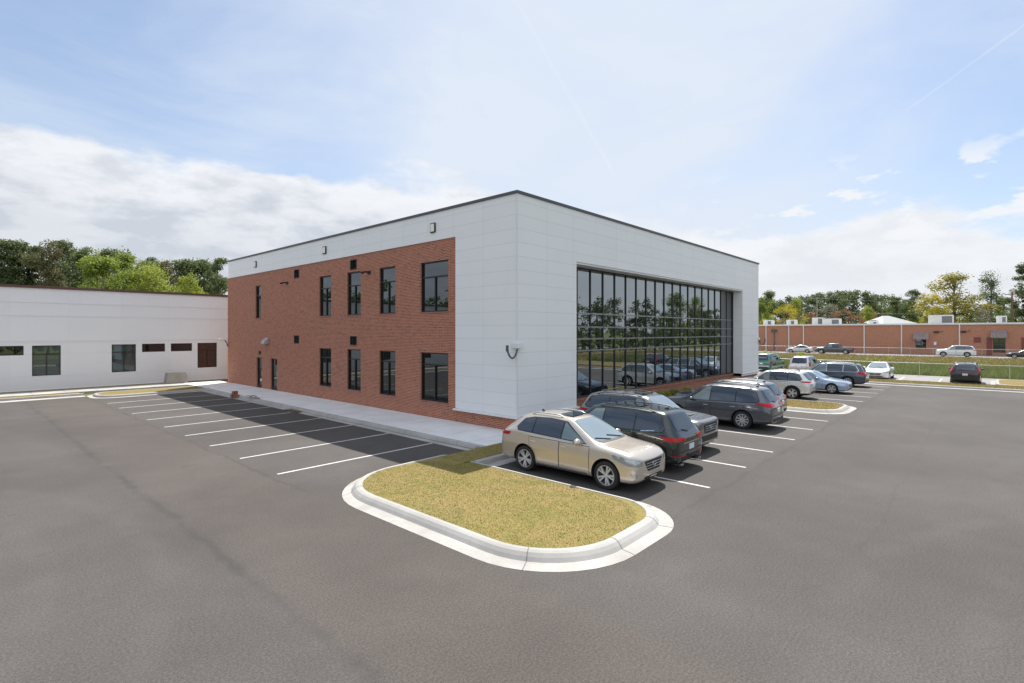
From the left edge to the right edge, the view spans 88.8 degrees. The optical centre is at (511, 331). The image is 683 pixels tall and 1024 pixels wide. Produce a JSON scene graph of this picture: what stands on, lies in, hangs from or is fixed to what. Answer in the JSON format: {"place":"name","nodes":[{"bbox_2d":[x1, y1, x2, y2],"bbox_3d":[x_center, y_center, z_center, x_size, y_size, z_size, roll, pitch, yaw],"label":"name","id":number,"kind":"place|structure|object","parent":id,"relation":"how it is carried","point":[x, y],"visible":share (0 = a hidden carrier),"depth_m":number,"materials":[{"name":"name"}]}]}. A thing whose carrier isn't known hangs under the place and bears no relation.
{"place":"outdoors","nodes":[
{"label":"outdoors","id":0,"kind":"place"},
{"bbox_2d":[0,383,188,397],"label":"sidewalk","id":1,"kind":"structure","parent":0,"point":[108,389],"depth_m":35.44,"materials":[{"name":"concrete"}]},
{"bbox_2d":[164,372,187,383],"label":"concrete block","id":2,"kind":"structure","parent":1,"relation":"on","point":[174,377],"depth_m":39.64,"materials":[{"name":"grey concrete"}]},
{"bbox_2d":[0,284,227,392],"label":"building","id":3,"kind":"structure","parent":0,"point":[52,337],"depth_m":38.14,"materials":[{"name":"white"}]},
{"bbox_2d":[0,346,23,355],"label":"window","id":4,"kind":"structure","parent":3,"relation":"in","point":[4,350],"depth_m":34.53,"materials":[{"name":"glass"}]},
{"bbox_2d":[32,345,60,375],"bbox_3d":[-31.882,1.950,35.817,0.070,2.060,1.480,0,0,42],"label":"window","id":5,"kind":"structure","parent":3,"relation":"in","point":[46,359],"depth_m":35.80,"materials":[{"name":"black glass"}]},
{"bbox_2d":[112,344,135,371],"bbox_3d":[-28.971,1.945,39.022,0.070,2.050,1.480,0,0,42],"label":"window","id":6,"kind":"structure","parent":3,"relation":"in","point":[123,355],"depth_m":39.02,"materials":[{"name":"glass"}]},
{"bbox_2d":[142,344,164,351],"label":"window","id":7,"kind":"structure","parent":3,"relation":"in","point":[145,347],"depth_m":40.42,"materials":[{"name":"black glass"}]},
{"bbox_2d":[171,343,191,350],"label":"window","id":8,"kind":"structure","parent":3,"relation":"in","point":[174,346],"depth_m":41.83,"materials":[{"name":"black glass"}]},
{"bbox_2d":[198,343,216,367],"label":"window","id":9,"kind":"structure","parent":3,"relation":"in","point":[207,352],"depth_m":43.22,"materials":[{"name":"brown metal"}]},
{"bbox_2d":[0,379,227,398],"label":"strip lawn","id":10,"kind":"structure","parent":0,"point":[225,380],"depth_m":36.56,"materials":[{"name":"plant"}]},
{"bbox_2d":[97,386,202,394],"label":"island lawn","id":11,"kind":"structure","parent":0,"point":[149,390],"depth_m":35.00,"materials":[{"name":"yellow plant"}]},
{"bbox_2d":[184,381,503,445],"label":"sidewalk","id":12,"kind":"structure","parent":0,"point":[469,433],"depth_m":24.43,"materials":[{"name":"concrete"}]},
{"bbox_2d":[363,443,645,547],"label":"island lawn","id":13,"kind":"structure","parent":0,"point":[462,491],"depth_m":12.01,"materials":[{"name":"yellow plant"}]},
{"bbox_2d":[0,374,1023,682],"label":"parking lot","id":14,"kind":"structure","parent":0,"point":[876,536],"depth_m":9.15,"materials":[{"name":"grey asphalt"}]},
{"bbox_2d":[87,385,208,397],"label":"kerb","id":15,"kind":"structure","parent":14,"relation":"on","point":[95,395],"depth_m":33.73,"materials":[{"name":"concrete"}]},
{"bbox_2d":[202,388,484,450],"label":"kerb","id":16,"kind":"structure","parent":14,"relation":"on","point":[395,430],"depth_m":22.42,"materials":[{"name":"concrete"}]},
{"bbox_2d":[474,453,515,466],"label":"kerb","id":17,"kind":"structure","parent":14,"relation":"on","point":[498,459],"depth_m":16.25,"materials":[{"name":"concrete"}]},
{"bbox_2d":[118,385,881,487],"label":"road markings","id":18,"kind":"object","parent":14,"relation":"on","point":[430,443],"visible":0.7,"depth_m":19.68,"materials":[{"name":"paint"}]},
{"bbox_2d":[342,455,673,571],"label":"kerb","id":19,"kind":"structure","parent":14,"relation":"on","point":[655,524],"depth_m":10.04,"materials":[{"name":"concrete"}]},
{"bbox_2d":[502,408,664,489],"bbox_3d":[1.930,3.193,15.068,4.722,1.713,2.298,0,0,42],"label":"gold crossover","id":20,"kind":"object","parent":14,"relation":"on","point":[607,456],"visible":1,"depth_m":14.27,"materials":[{"name":"paint"}]},
{"bbox_2d":[518,417,536,431],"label":"side window","id":21,"kind":"structure","parent":20,"relation":"in","point":[527,425],"depth_m":15.34,"materials":[{"name":"black glass"}]},
{"bbox_2d":[528,436,558,466],"bbox_3d":[0.887,3.397,14.777,1.093,0.789,0.087,0,0,42],"label":"door","id":22,"kind":"structure","parent":20,"relation":"in","point":[546,450],"depth_m":14.70,"materials":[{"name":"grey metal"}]},
{"bbox_2d":[533,418,564,437],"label":"side window","id":23,"kind":"structure","parent":20,"relation":"in","point":[546,426],"depth_m":14.82,"materials":[{"name":"black glass"}]},
{"bbox_2d":[561,422,584,442],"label":"side window","id":24,"kind":"structure","parent":20,"relation":"in","point":[568,433],"depth_m":14.30,"materials":[{"name":"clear glass"}]},
{"bbox_2d":[558,441,589,473],"bbox_3d":[1.652,3.367,14.064,0.997,0.711,0.050,0,0,41],"label":"door","id":25,"kind":"structure","parent":20,"relation":"in","point":[571,456],"depth_m":14.05,"materials":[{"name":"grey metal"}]},
{"bbox_2d":[583,400,701,465],"bbox_3d":[3.445,3.157,17.001,5.206,1.786,2.396,0,0,42],"label":"dark green suv","id":26,"kind":"object","parent":14,"relation":"on","point":[673,433],"visible":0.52,"depth_m":15.49,"materials":[{"name":"paint"}]},
{"bbox_2d":[580,387,718,445],"bbox_3d":[4.926,3.125,19.304,4.872,1.848,2.353,0,0,42],"label":"silver offroader","id":27,"kind":"object","parent":14,"relation":"on","point":[706,425],"visible":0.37,"depth_m":18.86,"materials":[{"name":"paint"}]},
{"bbox_2d":[586,395,609,406],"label":"side window","id":28,"kind":"structure","parent":27,"relation":"in","point":[598,399],"depth_m":19.77,"materials":[{"name":"black glass"}]},
{"bbox_2d":[610,396,634,401],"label":"side window","id":29,"kind":"structure","parent":27,"relation":"in","point":[613,398],"depth_m":19.15,"materials":[{"name":"black glass"}]},
{"bbox_2d":[667,382,782,428],"bbox_3d":[9.223,3.157,23.412,5.052,1.785,2.374,0,0,42],"label":"grey suv","id":30,"kind":"object","parent":14,"relation":"on","point":[742,405],"visible":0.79,"depth_m":22.13,"materials":[{"name":"paint"}]},
{"bbox_2d":[675,378,786,411],"bbox_3d":[10.659,3.167,25.782,4.992,1.766,2.355,0,0,42],"label":"charcoal suv","id":31,"kind":"object","parent":14,"relation":"on","point":[777,392],"visible":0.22,"depth_m":24.58,"materials":[{"name":"paint"}]},
{"bbox_2d":[744,369,815,398],"bbox_3d":[16.534,3.196,33.144,4.642,1.708,2.276,0,0,42],"label":"white compact suv","id":32,"kind":"object","parent":14,"relation":"on","point":[791,384],"visible":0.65,"depth_m":31.77,"materials":[{"name":"paint"}]},
{"bbox_2d":[786,399,856,413],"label":"kerb","id":33,"kind":"structure","parent":14,"relation":"on","point":[845,409],"depth_m":26.57,"materials":[{"name":"concrete"}]},
{"bbox_2d":[797,369,851,393],"bbox_3d":[20.442,3.312,35.944,4.892,1.474,2.270,0,0,42],"label":"blue sedan","id":34,"kind":"object","parent":14,"relation":"on","point":[830,385],"visible":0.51,"depth_m":34.54,"materials":[{"name":"paint"}]},
{"bbox_2d":[800,362,868,384],"bbox_3d":[24.370,3.168,40.211,5.022,1.765,2.385,0,0,42],"label":"slate suv","id":35,"kind":"object","parent":14,"relation":"on","point":[854,373],"visible":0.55,"depth_m":38.82,"materials":[{"name":"paint"}]},
{"bbox_2d":[864,378,1023,392],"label":"kerb","id":36,"kind":"structure","parent":14,"relation":"on","point":[953,387],"depth_m":38.00,"materials":[{"name":"concrete"}]},
{"bbox_2d":[0,0,1023,324],"label":"sky","id":37,"kind":"structure","parent":0,"point":[876,147],"materials":[{"name":"blue"}]},
{"bbox_2d":[787,399,843,408],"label":"island lawn","id":38,"kind":"structure","parent":0,"point":[808,404],"depth_m":28.12,"materials":[{"name":"yellow plant"}]},
{"bbox_2d":[758,369,1010,383],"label":"drive","id":39,"kind":"structure","parent":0,"point":[931,378],"depth_m":45.51,"materials":[{"name":"concrete"}]},
{"bbox_2d":[758,353,784,369],"bbox_3d":[27.285,3.114,55.537,2.399,1.872,5.242,0,0,42],"label":"green wagon","id":40,"kind":"object","parent":39,"relation":"on","point":[771,361],"visible":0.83,"depth_m":53.73,"materials":[{"name":"paint"}]},
{"bbox_2d":[788,355,821,369],"bbox_3d":[28.573,3.154,50.855,2.392,1.793,5.142,0,0,42],"label":"silver minivan","id":41,"kind":"object","parent":39,"relation":"on","point":[796,362],"visible":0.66,"depth_m":49.16,"materials":[{"name":"paint"}]},
{"bbox_2d":[863,361,893,378],"bbox_3d":[31.905,3.308,45.451,2.270,1.485,4.642,0,0,42],"label":"white sedan","id":42,"kind":"object","parent":39,"relation":"on","point":[880,369],"visible":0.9,"depth_m":44.27,"materials":[{"name":"paint"}]},
{"bbox_2d":[948,362,984,383],"bbox_3d":[35.964,3.196,41.442,2.288,1.707,4.732,0,0,42],"label":"black crossover","id":43,"kind":"object","parent":39,"relation":"on","point":[965,371],"visible":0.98,"depth_m":39.84,"materials":[{"name":"paint"}]},
{"bbox_2d":[955,364,974,370],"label":"rear window","id":44,"kind":"structure","parent":43,"relation":"in","point":[958,367],"depth_m":39.86,"materials":[{"name":"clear glass"}]},
{"bbox_2d":[758,351,1023,373],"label":"bank grass","id":45,"kind":"structure","parent":0,"point":[903,358],"depth_m":73.80,"materials":[{"name":"green plant"}]},
{"bbox_2d":[758,351,1023,358],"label":"road","id":46,"kind":"structure","parent":0,"point":[881,354],"depth_m":89.49,"materials":[{"name":"grey asphalt"}]},
{"bbox_2d":[786,345,814,352],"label":"silver sedan","id":47,"kind":"object","parent":46,"relation":"on","point":[803,348],"visible":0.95,"depth_m":96.81,"materials":[{"name":"paint"}]},
{"bbox_2d":[815,343,855,353],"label":"dark pickup","id":48,"kind":"object","parent":46,"relation":"on","point":[833,347],"visible":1,"depth_m":91.36,"materials":[{"name":"paint"}]},
{"bbox_2d":[936,345,976,356],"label":"white suv","id":49,"kind":"object","parent":46,"relation":"on","point":[962,350],"visible":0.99,"depth_m":80.64,"materials":[{"name":"paint"}]},
{"bbox_2d":[1005,349,1023,358],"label":"black sedan","id":50,"kind":"object","parent":46,"relation":"on","point":[1018,354],"visible":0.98,"depth_m":75.36,"materials":[{"name":"paint"}]},
{"bbox_2d":[777,354,1023,379],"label":"field bank","id":51,"kind":"structure","parent":0,"point":[922,363],"depth_m":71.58,"materials":[{"name":"green plant"}]},
{"bbox_2d":[869,378,1023,389],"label":"strip lawn","id":52,"kind":"structure","parent":0,"point":[950,384],"depth_m":39.00,"materials":[{"name":"green plant"}]},
{"bbox_2d":[999,380,1023,385],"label":"strip lawn","id":53,"kind":"structure","parent":0,"point":[1013,382],"depth_m":40.55,"materials":[{"name":"yellow plant"}]},
{"bbox_3d":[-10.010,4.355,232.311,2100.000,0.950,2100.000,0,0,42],"label":"ground","id":54,"kind":"structure","parent":0,"visible":0},
{"bbox_2d":[0,238,40,285],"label":"pine tree","id":55,"kind":"object","parent":54,"relation":"on","point":[11,248],"visible":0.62,"depth_m":86.99,"materials":[{"name":"green plant"}]},
{"bbox_2d":[0,245,70,285],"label":"pine tree","id":56,"kind":"object","parent":54,"relation":"on","point":[32,250],"visible":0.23,"depth_m":91.25,"materials":[{"name":"green plant"}]},
{"bbox_2d":[15,239,70,286],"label":"brown pine tree","id":57,"kind":"object","parent":54,"relation":"on","point":[49,272],"visible":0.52,"depth_m":83.16,"materials":[{"name":"green plant"}]},
{"bbox_2d":[0,393,85,402],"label":"kerb","id":58,"kind":"structure","parent":54,"relation":"on","point":[20,399],"depth_m":31.71,"materials":[{"name":"concrete"}]},
{"bbox_2d":[44,239,87,287],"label":"pine tree","id":59,"kind":"object","parent":54,"relation":"on","point":[66,245],"visible":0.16,"depth_m":93.45,"materials":[{"name":"green plant"}]},
{"bbox_2d":[57,246,101,288],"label":"pine tree","id":60,"kind":"object","parent":54,"relation":"on","point":[84,251],"visible":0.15,"depth_m":89.04,"materials":[{"name":"green plant"}]},
{"bbox_2d":[86,248,125,283],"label":"pine tree","id":61,"kind":"object","parent":54,"relation":"on","point":[105,252],"visible":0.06,"depth_m":97.13,"materials":[{"name":"green plant"}]},
{"bbox_2d":[73,249,139,289],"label":"leafy tree","id":62,"kind":"object","parent":54,"relation":"on","point":[103,265],"visible":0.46,"depth_m":79.45,"materials":[{"name":"green plant"}]},
{"bbox_2d":[98,246,136,289],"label":"leafy tree","id":63,"kind":"object","parent":54,"relation":"on","point":[127,259],"visible":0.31,"depth_m":91.30,"materials":[{"name":"green plant"}]},
{"bbox_2d":[97,259,166,291],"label":"leafy tree","id":64,"kind":"object","parent":54,"relation":"on","point":[132,270],"visible":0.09,"depth_m":84.53,"materials":[{"name":"green plant"}]},
{"bbox_2d":[133,257,162,290],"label":"pine tree","id":65,"kind":"object","parent":54,"relation":"on","point":[147,261],"visible":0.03,"depth_m":99.83,"materials":[{"name":"green plant"}]},
{"bbox_2d":[124,262,181,292],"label":"leafy tree","id":66,"kind":"object","parent":54,"relation":"on","point":[152,282],"visible":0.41,"depth_m":81.18,"materials":[{"name":"green plant"}]},
{"bbox_2d":[151,259,178,291],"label":"brown pine tree","id":67,"kind":"object","parent":54,"relation":"on","point":[165,264],"visible":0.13,"depth_m":94.25,"materials":[{"name":"green plant"}]},
{"bbox_2d":[166,257,207,292],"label":"pine tree","id":68,"kind":"object","parent":54,"relation":"on","point":[183,267],"visible":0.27,"depth_m":90.82,"materials":[{"name":"green plant"}]},
{"bbox_2d":[169,270,207,293],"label":"pale bush tree","id":69,"kind":"object","parent":54,"relation":"on","point":[190,281],"visible":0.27,"depth_m":77.73,"materials":[{"name":"green plant"}]},
{"bbox_2d":[175,258,224,293],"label":"pine tree","id":70,"kind":"object","parent":54,"relation":"on","point":[199,261],"visible":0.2,"depth_m":93.40,"materials":[{"name":"green plant"}]},
{"bbox_2d":[202,257,227,294],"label":"pine tree","id":71,"kind":"object","parent":54,"relation":"on","point":[212,276],"visible":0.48,"depth_m":89.36,"materials":[{"name":"green plant"}]},
{"bbox_2d":[227,190,758,429],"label":"office building","id":72,"kind":"structure","parent":54,"relation":"on","point":[412,314],"depth_m":26.34,"materials":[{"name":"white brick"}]},
{"bbox_2d":[255,286,260,318],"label":"window","id":73,"kind":"structure","parent":72,"relation":"in","point":[258,288],"depth_m":37.12,"materials":[{"name":"black"}]},
{"bbox_2d":[258,357,261,387],"bbox_3d":[-17.694,2.845,36.797,0.900,2.130,0.112,0,0,42],"label":"door","id":74,"kind":"structure","parent":72,"relation":"in","point":[259,358],"depth_m":36.87,"materials":[{"name":"black"}]},
{"bbox_2d":[272,358,276,389],"bbox_3d":[-15.939,2.845,35.203,1.000,2.130,0.112,0,0,42],"label":"door","id":75,"kind":"structure","parent":72,"relation":"in","point":[274,361],"depth_m":35.34,"materials":[{"name":"black"}]},
{"bbox_2d":[319,275,330,317],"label":"window","id":76,"kind":"structure","parent":72,"relation":"in","point":[325,281],"depth_m":30.73,"materials":[{"name":"black glass"}]},
{"bbox_2d":[319,348,330,387],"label":"window","id":77,"kind":"structure","parent":72,"relation":"in","point":[325,353],"depth_m":30.73,"materials":[{"name":"black glass"}]},
{"bbox_2d":[346,271,360,316],"bbox_3d":[-8.545,-2.057,28.456,1.440,2.425,0.200,0,0,42],"label":"window","id":78,"kind":"structure","parent":72,"relation":"in","point":[354,278],"depth_m":28.60,"materials":[{"name":"black"}]},
{"bbox_2d":[346,349,360,392],"bbox_3d":[-8.545,2.088,28.456,1.440,2.295,0.200,0,0,42],"label":"window","id":79,"kind":"structure","parent":72,"relation":"in","point":[354,355],"depth_m":28.60,"materials":[{"name":"black glass"}]},
{"bbox_2d":[379,266,395,314],"bbox_3d":[-6.231,-2.052,26.355,1.450,2.415,0.200,0,0,42],"label":"window","id":80,"kind":"structure","parent":72,"relation":"in","point":[387,275],"depth_m":26.51,"materials":[{"name":"black"}]},
{"bbox_2d":[379,351,395,397],"bbox_3d":[-6.231,2.098,26.355,1.450,2.295,0.200,0,0,42],"label":"window","id":81,"kind":"structure","parent":72,"relation":"in","point":[387,358],"depth_m":26.51,"materials":[{"name":"black glass"}]},
{"bbox_2d":[420,260,448,313],"bbox_3d":[-3.507,-2.037,23.881,2.030,2.385,0.200,0,0,42],"label":"window","id":82,"kind":"structure","parent":72,"relation":"in","point":[434,274],"depth_m":23.92,"materials":[{"name":"black glass"}]},
{"bbox_2d":[420,352,448,404],"bbox_3d":[-3.507,2.098,23.881,2.030,2.295,0.200,0,0,42],"label":"window","id":83,"kind":"structure","parent":72,"relation":"in","point":[434,365],"depth_m":23.92,"materials":[{"name":"black"}]},
{"bbox_2d":[506,343,523,358],"bbox_3d":[0.086,0.736,20.214,0.360,0.613,0.700,0,0,42],"label":"security camera","id":84,"kind":"object","parent":72,"relation":"attached to","point":[517,345],"visible":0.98,"depth_m":20.15,"materials":[{"name":"white metal"}]},
{"bbox_2d":[758,296,775,324],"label":"leafy tree","id":85,"kind":"object","parent":54,"relation":"on","point":[762,306],"visible":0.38,"depth_m":131.04,"materials":[{"name":"green plant"}]},
{"bbox_2d":[759,290,783,324],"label":"pine tree","id":86,"kind":"object","parent":54,"relation":"on","point":[768,294],"visible":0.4,"depth_m":149.41,"materials":[{"name":"green plant"}]},
{"bbox_2d":[758,304,809,324],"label":"yellow tree","id":87,"kind":"object","parent":54,"relation":"on","point":[790,311],"visible":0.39,"depth_m":125.81,"materials":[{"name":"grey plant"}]},
{"bbox_2d":[788,298,805,323],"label":"leafy tree","id":88,"kind":"object","parent":54,"relation":"on","point":[797,305],"visible":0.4,"depth_m":139.39,"materials":[{"name":"green plant"}]},
{"bbox_2d":[820,304,841,317],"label":"bare tree","id":89,"kind":"object","parent":54,"relation":"on","point":[835,306],"visible":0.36,"depth_m":122.33,"materials":[{"name":"grey plant"}]},
{"bbox_2d":[758,289,933,324],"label":"wood","id":90,"kind":"object","parent":54,"relation":"on","point":[844,299],"visible":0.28,"depth_m":198.93,"materials":[{"name":"green plant"}]},
{"bbox_2d":[829,307,866,323],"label":"rusty bush","id":91,"kind":"object","parent":54,"relation":"on","point":[850,318],"visible":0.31,"depth_m":115.88,"materials":[{"name":"brown plant"}]},
{"bbox_2d":[859,305,877,321],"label":"leafy tree","id":92,"kind":"object","parent":54,"relation":"on","point":[867,314],"visible":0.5,"depth_m":144.35,"materials":[{"name":"green plant"}]},
{"bbox_2d":[864,316,914,323],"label":"metal roof house","id":93,"kind":"structure","parent":54,"relation":"on","point":[887,320],"depth_m":114.08,"materials":[{"name":"white metal"}]},
{"bbox_2d":[758,322,1023,355],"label":"brick building","id":94,"kind":"structure","parent":54,"relation":"on","point":[903,338],"depth_m":92.16,"materials":[{"name":"red brick"}]},
{"bbox_2d":[822,318,841,323],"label":"rooftop unit","id":95,"kind":"object","parent":94,"relation":"on","point":[831,320],"visible":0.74,"depth_m":101.54,"materials":[{"name":"metal"}]},
{"bbox_2d":[916,339,925,347],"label":"window","id":96,"kind":"structure","parent":94,"relation":"in","point":[920,343],"depth_m":90.34,"materials":[{"name":"black glass"}]},
{"bbox_2d":[928,314,953,322],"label":"rooftop unit","id":97,"kind":"object","parent":94,"relation":"on","point":[943,318],"visible":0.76,"depth_m":90.38,"materials":[{"name":"metal"}]},
{"bbox_2d":[993,338,1004,352],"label":"window","id":98,"kind":"structure","parent":94,"relation":"in","point":[998,343],"depth_m":83.68,"materials":[{"name":"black glass"}]},
{"bbox_2d":[761,345,1020,356],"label":"pipe railing","id":99,"kind":"object","parent":54,"relation":"on","point":[897,349],"visible":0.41,"depth_m":88.49,"materials":[{"name":"grey metal"}]},
{"bbox_2d":[876,296,915,322],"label":"leafy tree","id":100,"kind":"object","parent":54,"relation":"on","point":[892,304],"visible":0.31,"depth_m":127.71,"materials":[{"name":"green plant"}]},
{"bbox_2d":[780,358,1023,379],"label":"chain link fence","id":101,"kind":"object","parent":54,"relation":"on","point":[919,370],"visible":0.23,"depth_m":47.45,"materials":[{"name":"grey metal"}]},
{"bbox_2d":[897,301,922,322],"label":"leafy tree","id":102,"kind":"object","parent":54,"relation":"on","point":[907,312],"visible":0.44,"depth_m":123.79,"materials":[{"name":"green plant"}]},
{"bbox_2d":[904,289,926,319],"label":"pine tree","id":103,"kind":"object","parent":54,"relation":"on","point":[911,293],"visible":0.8,"depth_m":131.78,"materials":[{"name":"green plant"}]},
{"bbox_2d":[911,291,954,322],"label":"leafy tree","id":104,"kind":"object","parent":54,"relation":"on","point":[933,299],"visible":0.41,"depth_m":111.71,"materials":[{"name":"yellow plant"}]},
{"bbox_2d":[907,270,1004,322],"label":"tree","id":105,"kind":"object","parent":54,"relation":"on","point":[952,278],"visible":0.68,"depth_m":114.93,"materials":[{"name":"green plant"}]},
{"bbox_2d":[898,310,1023,322],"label":"wood","id":106,"kind":"object","parent":54,"relation":"on","point":[958,316],"visible":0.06,"depth_m":145.94,"materials":[{"name":"green plant"}]},
{"bbox_2d":[971,307,991,322],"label":"bare tree","id":107,"kind":"object","parent":54,"relation":"on","point":[979,317],"visible":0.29,"depth_m":107.65,"materials":[{"name":"plant"}]},
{"bbox_2d":[962,270,1009,322],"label":"airy tree","id":108,"kind":"object","parent":54,"relation":"on","point":[994,294],"visible":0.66,"depth_m":115.64,"materials":[{"name":"green plant"}]},
{"bbox_2d":[994,304,1023,322],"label":"leafy tree","id":109,"kind":"object","parent":54,"relation":"on","point":[1014,319],"visible":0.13,"depth_m":117.99,"materials":[{"name":"green plant"}]},
{"bbox_2d":[1000,262,1023,319],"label":"pine tree","id":110,"kind":"object","parent":54,"relation":"on","point":[1018,313],"visible":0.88,"depth_m":108.39,"materials":[{"name":"green plant"}]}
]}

